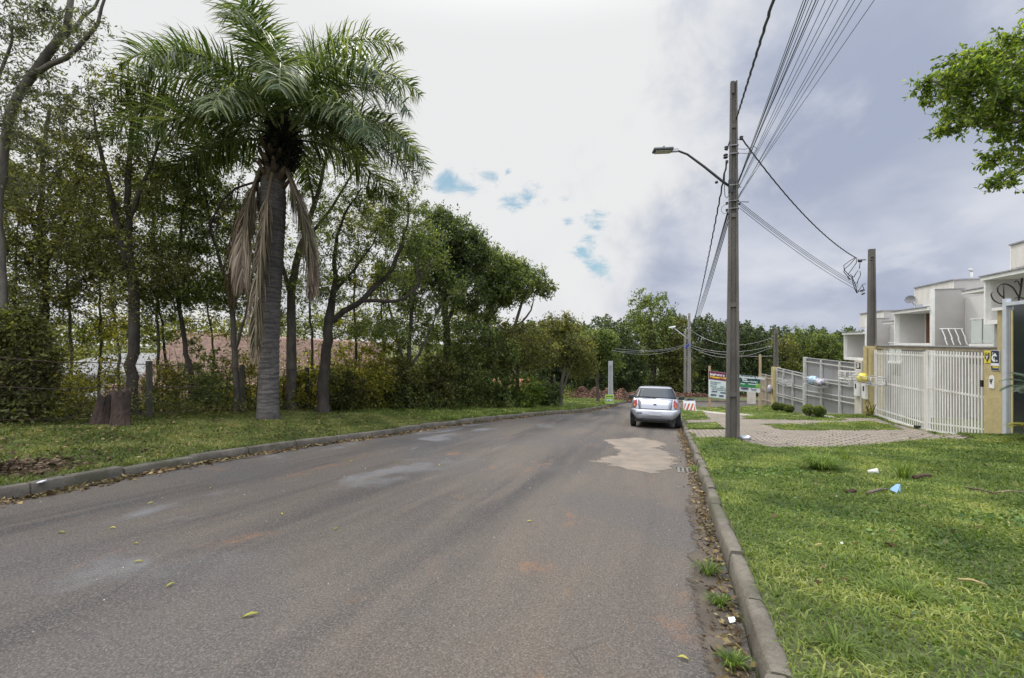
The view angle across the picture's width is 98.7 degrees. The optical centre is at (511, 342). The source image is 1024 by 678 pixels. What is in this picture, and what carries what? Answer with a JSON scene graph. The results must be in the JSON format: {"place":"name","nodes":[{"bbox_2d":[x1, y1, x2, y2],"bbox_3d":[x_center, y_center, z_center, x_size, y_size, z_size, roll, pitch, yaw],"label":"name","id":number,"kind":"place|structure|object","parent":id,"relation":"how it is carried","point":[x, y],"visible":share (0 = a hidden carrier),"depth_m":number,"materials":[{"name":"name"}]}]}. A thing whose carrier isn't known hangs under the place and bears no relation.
{"place":"outdoors","nodes":[
{"label":"outdoors","id":0,"kind":"place"},
{"bbox_2d":[60,353,156,399],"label":"house","id":1,"kind":"structure","parent":0,"point":[141,360],"depth_m":23.44,"materials":[{"name":"white paint"}]},
{"bbox_2d":[0,407,446,485],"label":"verge grass","id":2,"kind":"structure","parent":0,"point":[241,420],"depth_m":8.84,"materials":[{"name":"plant"}]},
{"bbox_2d":[0,402,758,677],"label":"road","id":3,"kind":"structure","parent":0,"point":[447,588],"depth_m":3.47,"materials":[{"name":"asphalt"}]},
{"bbox_2d":[0,405,618,587],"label":"fallen leaves","id":4,"kind":"object","parent":3,"relation":"on","point":[8,500],"depth_m":6.86,"materials":[{"name":"plant"}]},
{"bbox_2d":[588,437,679,472],"bbox_3d":[2.758,2.421,9.845,2.149,0.501,5.575,0,0,14],"label":"worn road patch","id":5,"kind":"object","parent":3,"relation":"on","point":[641,454],"visible":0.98,"depth_m":9.00,"materials":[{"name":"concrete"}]},
{"bbox_2d":[629,386,683,427],"bbox_3d":[5.424,2.368,16.590,2.060,1.419,3.866,0,-5,19],"label":"parked car","id":6,"kind":"object","parent":3,"relation":"on","point":[657,404],"visible":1,"depth_m":14.95,"materials":[{"name":"silver metal"}]},
{"bbox_2d":[676,428,758,677],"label":"gutter dirt","id":7,"kind":"structure","parent":3,"relation":"on","point":[705,615],"depth_m":3.07,"materials":[{"name":"soil"}]},
{"bbox_2d":[676,427,757,677],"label":"fallen leaves","id":8,"kind":"object","parent":7,"relation":"on","point":[712,538],"visible":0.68,"depth_m":3.31,"materials":[{"name":"plant"}]},
{"bbox_2d":[711,644,756,673],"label":"grass tuft","id":9,"kind":"object","parent":7,"relation":"on","point":[736,659],"visible":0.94,"depth_m":2.35,"materials":[{"name":"plant"}]},
{"bbox_2d":[330,397,624,420],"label":"verge grass","id":10,"kind":"structure","parent":0,"point":[445,413],"depth_m":17.48,"materials":[{"name":"plant"}]},
{"bbox_2d":[0,345,1023,677],"bbox_3d":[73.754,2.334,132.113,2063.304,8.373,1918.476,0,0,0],"label":"ground","id":11,"kind":"structure","parent":0,"point":[852,631],"depth_m":2.77,"materials":[{"name":"plant"}]},
{"bbox_2d":[0,303,35,405],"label":"shrub","id":12,"kind":"object","parent":11,"relation":"on","point":[12,323],"visible":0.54,"depth_m":9.11,"materials":[{"name":"green plant"}]},
{"bbox_2d":[0,296,74,421],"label":"shrub","id":13,"kind":"object","parent":11,"relation":"on","point":[32,340],"visible":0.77,"depth_m":9.34,"materials":[{"name":"green plant"}]},
{"bbox_2d":[10,325,78,417],"bbox_3d":[-11.126,0.789,10.145,1.706,2.535,1.649,0,0,-38],"label":"shrub","id":14,"kind":"object","parent":11,"relation":"on","point":[56,367],"visible":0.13,"depth_m":10.28,"materials":[{"name":"green plant"}]},
{"bbox_2d":[3,175,86,330],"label":"tree","id":15,"kind":"object","parent":11,"relation":"on","point":[13,290],"visible":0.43,"depth_m":11.40,"materials":[{"name":"green plant"}]},
{"bbox_2d":[0,0,125,419],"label":"eucalyptus","id":16,"kind":"object","parent":11,"relation":"on","point":[44,63],"visible":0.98,"depth_m":10.02,"materials":[{"name":"green plant"}]},
{"bbox_2d":[0,89,135,411],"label":"tree","id":17,"kind":"object","parent":11,"relation":"on","point":[36,275],"visible":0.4,"depth_m":11.63,"materials":[{"name":"green plant"}]},
{"bbox_2d":[0,448,143,479],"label":"soil litter","id":18,"kind":"object","parent":11,"relation":"on","point":[18,467],"visible":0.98,"depth_m":5.67,"materials":[{"name":"soil"}]},
{"bbox_2d":[49,359,101,416],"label":"shrub","id":19,"kind":"object","parent":11,"relation":"on","point":[79,383],"visible":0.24,"depth_m":11.51,"materials":[{"name":"green plant"}]},
{"bbox_2d":[21,171,143,397],"bbox_3d":[-12.613,-0.796,12.572,2.756,8.414,2.856,0,0,20],"label":"tree","id":20,"kind":"object","parent":11,"relation":"on","point":[70,322],"visible":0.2,"depth_m":12.62,"materials":[{"name":"green plant"}]},
{"bbox_2d":[65,350,125,407],"bbox_3d":[-11.812,1.509,12.557,1.578,2.623,1.370,0,0,0],"label":"shrub","id":21,"kind":"object","parent":11,"relation":"on","point":[110,376],"visible":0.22,"depth_m":12.60,"materials":[{"name":"green plant"}]},
{"bbox_2d":[88,390,111,424],"bbox_3d":[-9.267,1.499,9.840,0.474,0.834,0.459,0,0,36],"label":"tree stump","id":22,"kind":"object","parent":11,"relation":"on","point":[101,413],"visible":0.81,"depth_m":9.75,"materials":[{"name":"wood"}]},
{"bbox_2d":[49,215,154,394],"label":"tree","id":23,"kind":"object","parent":11,"relation":"on","point":[99,304],"visible":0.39,"depth_m":13.16,"materials":[{"name":"green plant"}]},
{"bbox_2d":[14,54,206,414],"bbox_3d":[-10.242,-2.719,11.602,4.161,9.482,3.162,0,0,0],"label":"tree","id":24,"kind":"object","parent":11,"relation":"on","point":[118,230],"visible":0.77,"depth_m":11.27,"materials":[{"name":"green plant"}]},
{"bbox_2d":[72,169,161,386],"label":"tree","id":25,"kind":"object","parent":11,"relation":"on","point":[118,345],"visible":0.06,"depth_m":15.46,"materials":[{"name":"green plant"}]},
{"bbox_2d":[109,386,131,426],"bbox_3d":[-8.613,1.441,9.699,0.440,0.958,0.450,0,0,0],"label":"tree stump","id":26,"kind":"object","parent":11,"relation":"on","point":[120,415],"visible":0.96,"depth_m":9.58,"materials":[{"name":"wood"}]},
{"bbox_2d":[95,172,210,410],"bbox_3d":[-10.891,-1.265,13.547,3.002,8.249,2.603,0,0,28],"label":"tree","id":27,"kind":"object","parent":11,"relation":"on","point":[157,326],"visible":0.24,"depth_m":13.57,"materials":[{"name":"green plant"}]},
{"bbox_2d":[104,140,207,389],"bbox_3d":[-11.496,-1.748,14.470,2.826,9.935,2.682,0,0,-25],"label":"tree","id":28,"kind":"object","parent":11,"relation":"on","point":[152,327],"visible":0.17,"depth_m":14.37,"materials":[{"name":"green plant"}]},
{"bbox_2d":[138,358,193,412],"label":"shrub","id":29,"kind":"object","parent":11,"relation":"on","point":[168,375],"visible":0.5,"depth_m":12.79,"materials":[{"name":"green plant"}]},
{"bbox_2d":[122,120,241,410],"bbox_3d":[-9.884,-2.375,13.025,3.577,9.121,2.977,0,0,0],"label":"tree","id":30,"kind":"object","parent":11,"relation":"on","point":[182,212],"visible":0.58,"depth_m":12.71,"materials":[{"name":"green plant"}]},
{"bbox_2d":[158,330,215,410],"bbox_3d":[-10.096,1.031,13.611,1.846,2.865,1.416,0,0,-14],"label":"shrub","id":31,"kind":"object","parent":11,"relation":"on","point":[191,341],"visible":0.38,"depth_m":13.53,"materials":[{"name":"green plant"}]},
{"bbox_2d":[0,389,396,425],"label":"undergrowth","id":32,"kind":"object","parent":11,"relation":"on","point":[168,404],"visible":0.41,"depth_m":10.93,"materials":[{"name":"green plant"}]},
{"bbox_2d":[156,187,248,408],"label":"tree","id":33,"kind":"object","parent":11,"relation":"on","point":[214,323],"visible":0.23,"depth_m":14.46,"materials":[{"name":"green plant"}]},
{"bbox_2d":[184,368,236,411],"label":"shrub","id":34,"kind":"object","parent":11,"relation":"on","point":[211,395],"visible":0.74,"depth_m":12.80,"materials":[{"name":"green plant"}]},
{"bbox_2d":[0,318,431,420],"bbox_3d":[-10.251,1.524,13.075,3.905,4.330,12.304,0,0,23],"label":"undergrowth","id":35,"kind":"object","parent":11,"relation":"on","point":[84,374],"visible":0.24,"depth_m":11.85,"materials":[{"name":"green plant"}]},
{"bbox_2d":[195,342,246,408],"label":"shrub","id":36,"kind":"object","parent":11,"relation":"on","point":[212,358],"visible":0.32,"depth_m":14.35,"materials":[{"name":"green plant"}]},
{"bbox_2d":[165,124,284,412],"bbox_3d":[-8.778,-2.236,13.401,3.367,8.865,2.662,0,0,0],"label":"tree","id":37,"kind":"object","parent":11,"relation":"on","point":[233,311],"visible":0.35,"depth_m":13.11,"materials":[{"name":"green plant"}]},
{"bbox_2d":[103,331,393,412],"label":"house","id":38,"kind":"structure","parent":11,"relation":"on","point":[205,343],"depth_m":22.60,"materials":[{"name":"paint"}]},
{"bbox_2d":[0,357,497,420],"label":"wire fence","id":39,"kind":"object","parent":11,"relation":"on","point":[149,379],"visible":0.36,"depth_m":11.07,"materials":[{"name":"metal"}]},
{"bbox_2d":[222,348,281,407],"bbox_3d":[-8.512,1.222,14.575,1.649,2.114,1.458,0,0,0],"label":"shrub","id":40,"kind":"object","parent":11,"relation":"on","point":[250,372],"visible":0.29,"depth_m":14.33,"materials":[{"name":"green plant"}]},
{"bbox_2d":[216,248,302,365],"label":"tree","id":41,"kind":"object","parent":11,"relation":"on","point":[282,314],"visible":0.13,"depth_m":15.52,"materials":[{"name":"green plant"}]},
{"bbox_2d":[92,0,437,419],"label":"palm tree","id":42,"kind":"object","parent":11,"relation":"on","point":[281,138],"visible":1,"depth_m":11.41,"materials":[{"name":"green plant"}]},
{"bbox_2d":[10,295,538,379],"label":"woodland","id":43,"kind":"object","parent":11,"relation":"on","point":[93,351],"visible":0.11,"depth_m":47.60,"materials":[{"name":"green plant"}]},
{"bbox_2d":[0,402,574,532],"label":"fallen leaves","id":44,"kind":"object","parent":11,"relation":"on","point":[92,450],"depth_m":8.76,"materials":[{"name":"plant"}]},
{"bbox_2d":[279,367,338,409],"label":"shrub","id":45,"kind":"object","parent":11,"relation":"on","point":[301,376],"visible":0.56,"depth_m":15.25,"materials":[{"name":"green plant"}]},
{"bbox_2d":[280,220,350,405],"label":"tree","id":46,"kind":"object","parent":11,"relation":"on","point":[310,325],"visible":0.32,"depth_m":16.75,"materials":[{"name":"green plant"}]},
{"bbox_2d":[251,130,403,409],"bbox_3d":[-6.592,-2.642,15.073,5.768,10.017,3.319,0,0,0],"label":"tree","id":47,"kind":"object","parent":11,"relation":"on","point":[291,282],"visible":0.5,"depth_m":14.92,"materials":[{"name":"green plant"}]},
{"bbox_2d":[315,360,373,409],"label":"shrub","id":48,"kind":"object","parent":11,"relation":"on","point":[348,399],"visible":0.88,"depth_m":15.34,"materials":[{"name":"green plant"}]},
{"bbox_2d":[322,197,392,367],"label":"tree","id":49,"kind":"object","parent":11,"relation":"on","point":[343,321],"visible":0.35,"depth_m":16.99,"materials":[{"name":"green plant"}]},
{"bbox_2d":[339,345,397,408],"bbox_3d":[-5.212,1.330,16.343,2.208,2.568,1.875,0,0,0],"label":"shrub","id":50,"kind":"object","parent":11,"relation":"on","point":[381,385],"visible":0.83,"depth_m":16.03,"materials":[{"name":"green plant"}]},
{"bbox_2d":[298,178,452,412],"bbox_3d":[-4.595,-1.534,14.799,5.291,7.940,3.069,0,0,0],"label":"tree","id":51,"kind":"object","parent":11,"relation":"on","point":[411,248],"visible":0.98,"depth_m":14.46,"materials":[{"name":"green plant"}]},
{"bbox_2d":[0,400,758,499],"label":"kerb","id":52,"kind":"structure","parent":11,"relation":"on","point":[34,487],"depth_m":7.22,"materials":[{"name":"concrete"}]},
{"bbox_2d":[349,332,416,406],"bbox_3d":[-5.196,1.077,17.579,2.682,3.392,1.926,0,0,-18],"label":"shrub","id":53,"kind":"object","parent":11,"relation":"on","point":[370,350],"visible":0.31,"depth_m":17.42,"materials":[{"name":"green plant"}]},
{"bbox_2d":[348,200,420,361],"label":"tree","id":54,"kind":"object","parent":11,"relation":"on","point":[377,314],"visible":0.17,"depth_m":18.36,"materials":[{"name":"green plant"}]},
{"bbox_2d":[377,353,431,408],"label":"shrub","id":55,"kind":"object","parent":11,"relation":"on","point":[403,373],"visible":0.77,"depth_m":17.01,"materials":[{"name":"green plant"}]},
{"bbox_2d":[364,214,474,406],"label":"tree","id":56,"kind":"object","parent":11,"relation":"on","point":[406,303],"visible":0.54,"depth_m":17.39,"materials":[{"name":"green plant"}]},
{"bbox_2d":[410,348,464,408],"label":"shrub","id":57,"kind":"object","parent":11,"relation":"on","point":[444,386],"visible":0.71,"depth_m":18.13,"materials":[{"name":"green plant"}]},
{"bbox_2d":[312,377,576,410],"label":"undergrowth","id":58,"kind":"object","parent":11,"relation":"on","point":[509,386],"visible":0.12,"depth_m":17.76,"materials":[{"name":"green plant"}]},
{"bbox_2d":[399,200,500,405],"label":"tree","id":59,"kind":"object","parent":11,"relation":"on","point":[464,253],"visible":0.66,"depth_m":18.92,"materials":[{"name":"green plant"}]},
{"bbox_2d":[404,307,523,406],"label":"tree","id":60,"kind":"object","parent":11,"relation":"on","point":[460,351],"visible":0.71,"depth_m":19.19,"materials":[{"name":"green plant"}]},
{"bbox_2d":[450,359,499,407],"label":"shrub","id":61,"kind":"object","parent":11,"relation":"on","point":[474,388],"visible":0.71,"depth_m":18.95,"materials":[{"name":"green plant"}]},
{"bbox_2d":[451,241,535,404],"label":"tree","id":62,"kind":"object","parent":11,"relation":"on","point":[504,269],"visible":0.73,"depth_m":20.48,"materials":[{"name":"green plant"}]},
{"bbox_2d":[476,365,520,407],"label":"shrub","id":63,"kind":"object","parent":11,"relation":"on","point":[503,395],"visible":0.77,"depth_m":19.89,"materials":[{"name":"green plant"}]},
{"bbox_2d":[479,317,565,405],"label":"tree","id":64,"kind":"object","parent":11,"relation":"on","point":[532,340],"visible":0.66,"depth_m":20.73,"materials":[{"name":"green plant"}]},
{"bbox_2d":[491,258,559,403],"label":"tree","id":65,"kind":"object","parent":11,"relation":"on","point":[540,285],"visible":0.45,"depth_m":21.40,"materials":[{"name":"green plant"}]},
{"bbox_2d":[508,372,547,407],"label":"shrub","id":66,"kind":"object","parent":11,"relation":"on","point":[527,397],"visible":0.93,"depth_m":20.48,"materials":[{"name":"green plant"}]},
{"bbox_2d":[514,311,581,389],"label":"tree","id":67,"kind":"object","parent":11,"relation":"on","point":[555,371],"visible":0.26,"depth_m":35.04,"materials":[{"name":"green plant"}]},
{"bbox_2d":[534,377,564,406],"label":"shrub","id":68,"kind":"object","parent":11,"relation":"on","point":[554,394],"visible":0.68,"depth_m":22.36,"materials":[{"name":"green plant"}]},
{"bbox_2d":[533,310,600,405],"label":"tree","id":69,"kind":"object","parent":11,"relation":"on","point":[572,360],"visible":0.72,"depth_m":23.52,"materials":[{"name":"green plant"}]},
{"bbox_2d":[569,324,613,390],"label":"tree","id":70,"kind":"object","parent":11,"relation":"on","point":[591,382],"visible":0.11,"depth_m":38.91,"materials":[{"name":"green plant"}]},
{"bbox_2d":[563,386,634,402],"bbox_3d":[6.920,4.198,35.496,7.256,1.430,3.477,0,0,0],"label":"brick rubble","id":71,"kind":"object","parent":11,"relation":"on","point":[619,394],"visible":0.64,"depth_m":34.43,"materials":[{"name":"brick"}]},
{"bbox_2d":[575,326,627,401],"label":"tree","id":72,"kind":"object","parent":11,"relation":"on","point":[608,344],"visible":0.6,"depth_m":28.34,"materials":[{"name":"green plant"}]},
{"bbox_2d":[593,322,652,392],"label":"tree","id":73,"kind":"object","parent":11,"relation":"on","point":[629,378],"visible":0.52,"depth_m":43.82,"materials":[{"name":"green plant"}]},
{"bbox_2d":[618,287,686,386],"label":"tree","id":74,"kind":"object","parent":11,"relation":"on","point":[650,330],"visible":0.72,"depth_m":45.26,"materials":[{"name":"green plant"}]},
{"bbox_2d":[654,313,701,393],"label":"tree","id":75,"kind":"object","parent":11,"relation":"on","point":[677,353],"visible":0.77,"depth_m":44.34,"materials":[{"name":"green plant"}]},
{"bbox_2d":[515,309,863,384],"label":"woodland","id":76,"kind":"object","parent":11,"relation":"on","point":[602,323],"visible":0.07,"depth_m":59.97,"materials":[{"name":"plant"}]},
{"bbox_2d":[683,314,739,393],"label":"tree","id":77,"kind":"object","parent":11,"relation":"on","point":[711,361],"visible":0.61,"depth_m":46.38,"materials":[{"name":"green plant"}]},
{"bbox_2d":[703,319,760,375],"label":"tree","id":78,"kind":"object","parent":11,"relation":"on","point":[743,337],"visible":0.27,"depth_m":48.07,"materials":[{"name":"green plant"}]},
{"bbox_2d":[708,354,764,409],"bbox_3d":[13.437,2.510,26.251,4.593,3.500,0.144,0,0,-23],"label":"billboard","id":79,"kind":"object","parent":11,"relation":"on","point":[716,384],"visible":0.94,"depth_m":25.79},
{"bbox_2d":[681,412,792,677],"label":"kerb","id":80,"kind":"structure","parent":11,"relation":"on","point":[769,657],"depth_m":2.98,"materials":[{"name":"concrete"}]},
{"bbox_2d":[721,80,756,438],"bbox_3d":[5.631,-2.026,10.866,0.899,8.840,0.262,0,0,11],"label":"utility pole","id":81,"kind":"object","parent":11,"relation":"on","point":[732,423],"visible":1,"depth_m":10.85,"materials":[{"name":"concrete"}]},
{"bbox_2d":[652,146,732,193],"bbox_3d":[4.504,-4.301,10.928,1.952,1.199,0.261,0,0,6],"label":"street lamp","id":82,"kind":"object","parent":81,"relation":"attached to","point":[663,150],"visible":1,"depth_m":10.91,"materials":[{"name":"metal"}]},
{"bbox_2d":[739,323,786,376],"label":"tree","id":83,"kind":"object","parent":11,"relation":"on","point":[764,353],"visible":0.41,"depth_m":49.14,"materials":[{"name":"green plant"}]},
{"bbox_2d":[761,332,810,374],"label":"tree","id":84,"kind":"object","parent":11,"relation":"on","point":[783,350],"visible":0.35,"depth_m":51.97,"materials":[{"name":"green plant"}]},
{"bbox_2d":[776,368,802,412],"bbox_3d":[17.063,3.145,27.027,0.150,2.810,6.200,0,0,19],"label":"metal fence","id":85,"kind":"object","parent":11,"relation":"on","point":[793,396],"visible":0.67,"depth_m":26.98,"materials":[{"name":"metal"}]},
{"bbox_2d":[778,323,824,370],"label":"tree","id":86,"kind":"object","parent":11,"relation":"on","point":[803,352],"visible":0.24,"depth_m":55.62,"materials":[{"name":"green plant"}]},
{"bbox_2d":[681,408,937,433],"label":"lawn grass","id":87,"kind":"structure","parent":11,"relation":"on","point":[701,415],"depth_m":15.55,"materials":[{"name":"plant"}]},
{"bbox_2d":[784,450,856,470],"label":"grass tuft","id":88,"kind":"object","parent":11,"relation":"on","point":[821,463],"visible":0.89,"depth_m":6.76,"materials":[{"name":"plant"}]},
{"bbox_2d":[802,329,848,361],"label":"tree","id":89,"kind":"object","parent":11,"relation":"on","point":[832,353],"visible":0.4,"depth_m":53.52,"materials":[{"name":"green plant"}]},
{"bbox_2d":[803,357,854,413],"bbox_3d":[14.934,2.460,20.801,0.200,3.280,7.000,0,0,19],"label":"metal fence","id":90,"kind":"object","parent":11,"relation":"on","point":[837,396],"visible":0.54,"depth_m":20.44,"materials":[{"name":"metal"}]},
{"bbox_2d":[790,614,883,663],"bbox_3d":[1.686,1.562,2.311,0.440,0.073,0.424,0,0,0],"label":"grass tuft","id":91,"kind":"object","parent":11,"relation":"on","point":[835,635],"visible":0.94,"depth_m":2.31,"materials":[{"name":"plant"}]},
{"bbox_2d":[687,426,1023,505],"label":"lawn grass","id":92,"kind":"structure","parent":11,"relation":"on","point":[863,461],"depth_m":6.71,"materials":[{"name":"plant"}]},
{"bbox_2d":[696,432,1023,655],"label":"broad weeds","id":93,"kind":"object","parent":11,"relation":"on","point":[1016,633],"visible":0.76,"depth_m":4.36,"materials":[{"name":"green plant"}]},
{"bbox_2d":[716,487,1023,677],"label":"lawn grass","id":94,"kind":"structure","parent":11,"relation":"on","point":[922,522],"depth_m":3.15,"materials":[{"name":"plant"}]},
{"bbox_2d":[841,310,900,414],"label":"townhouse","id":95,"kind":"structure","parent":11,"relation":"on","point":[855,342],"depth_m":27.20,"materials":[{"name":"paint"}]},
{"bbox_2d":[863,346,882,414],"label":"gate pillar","id":96,"kind":"structure","parent":11,"relation":"on","point":[868,360],"depth_m":16.28,"materials":[{"name":"paint"}]},
{"bbox_2d":[843,249,876,345],"bbox_3d":[13.024,-1.676,16.435,1.371,3.648,0.291,0,0,-13],"label":"utility pole","id":97,"kind":"object","parent":96,"relation":"on","point":[871,314],"visible":0.97,"depth_m":16.50,"materials":[{"name":"concrete"}]},
{"bbox_2d":[875,345,996,351],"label":"gate beam","id":98,"kind":"structure","parent":96,"relation":"on","point":[954,348],"depth_m":12.44,"materials":[{"name":"metal"}]},
{"bbox_2d":[856,570,957,608],"bbox_3d":[2.497,1.578,2.805,0.499,0.094,0.501,0,0,0],"label":"grass tuft","id":99,"kind":"object","parent":11,"relation":"on","point":[902,584],"visible":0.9,"depth_m":2.81,"materials":[{"name":"plant"}]},
{"bbox_2d":[888,420,927,430],"bbox_3d":[12.446,2.643,13.546,0.200,0.315,6.100,0,0,19],"label":"gate rail","id":100,"kind":"object","parent":11,"relation":"on","point":[905,425],"visible":0.07,"depth_m":13.91,"materials":[{"name":"metal"}]},
{"bbox_2d":[874,350,925,428],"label":"bar gate","id":101,"kind":"structure","parent":100,"relation":"on","point":[923,389],"depth_m":14.32,"materials":[{"name":"metal"}]},
{"bbox_2d":[914,350,983,434],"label":"bar gate","id":102,"kind":"structure","parent":100,"relation":"on","point":[929,388],"depth_m":11.85,"materials":[{"name":"metal"}]},
{"bbox_2d":[891,278,994,419],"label":"townhouse","id":103,"kind":"structure","parent":11,"relation":"on","point":[954,303],"depth_m":20.59,"materials":[{"name":"paint"}]},
{"bbox_2d":[902,8,1023,194],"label":"tree","id":104,"kind":"object","parent":11,"relation":"on","point":[984,65],"visible":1,"depth_m":7.52,"materials":[{"name":"green plant"}]},
{"bbox_2d":[984,307,1001,433],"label":"gate pillar","id":105,"kind":"structure","parent":11,"relation":"on","point":[992,410],"depth_m":10.17,"materials":[{"name":"paint"}]},
{"bbox_2d":[978,240,1023,345],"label":"townhouse","id":106,"kind":"structure","parent":11,"relation":"on","point":[992,281],"depth_m":17.09,"materials":[{"name":"paint"}]},
{"bbox_2d":[1002,299,1023,433],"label":"entrance frame","id":107,"kind":"object","parent":11,"relation":"on","point":[1013,348],"visible":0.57,"depth_m":9.60,"materials":[{"name":"white metal"}]},
{"bbox_2d":[0,0,1023,345],"label":"sky","id":108,"kind":"structure","parent":0,"point":[543,121],"materials":[{"name":"white"}]},
{"bbox_2d":[686,410,972,446],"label":"driveway paving","id":109,"kind":"structure","parent":0,"point":[752,428],"depth_m":12.10,"materials":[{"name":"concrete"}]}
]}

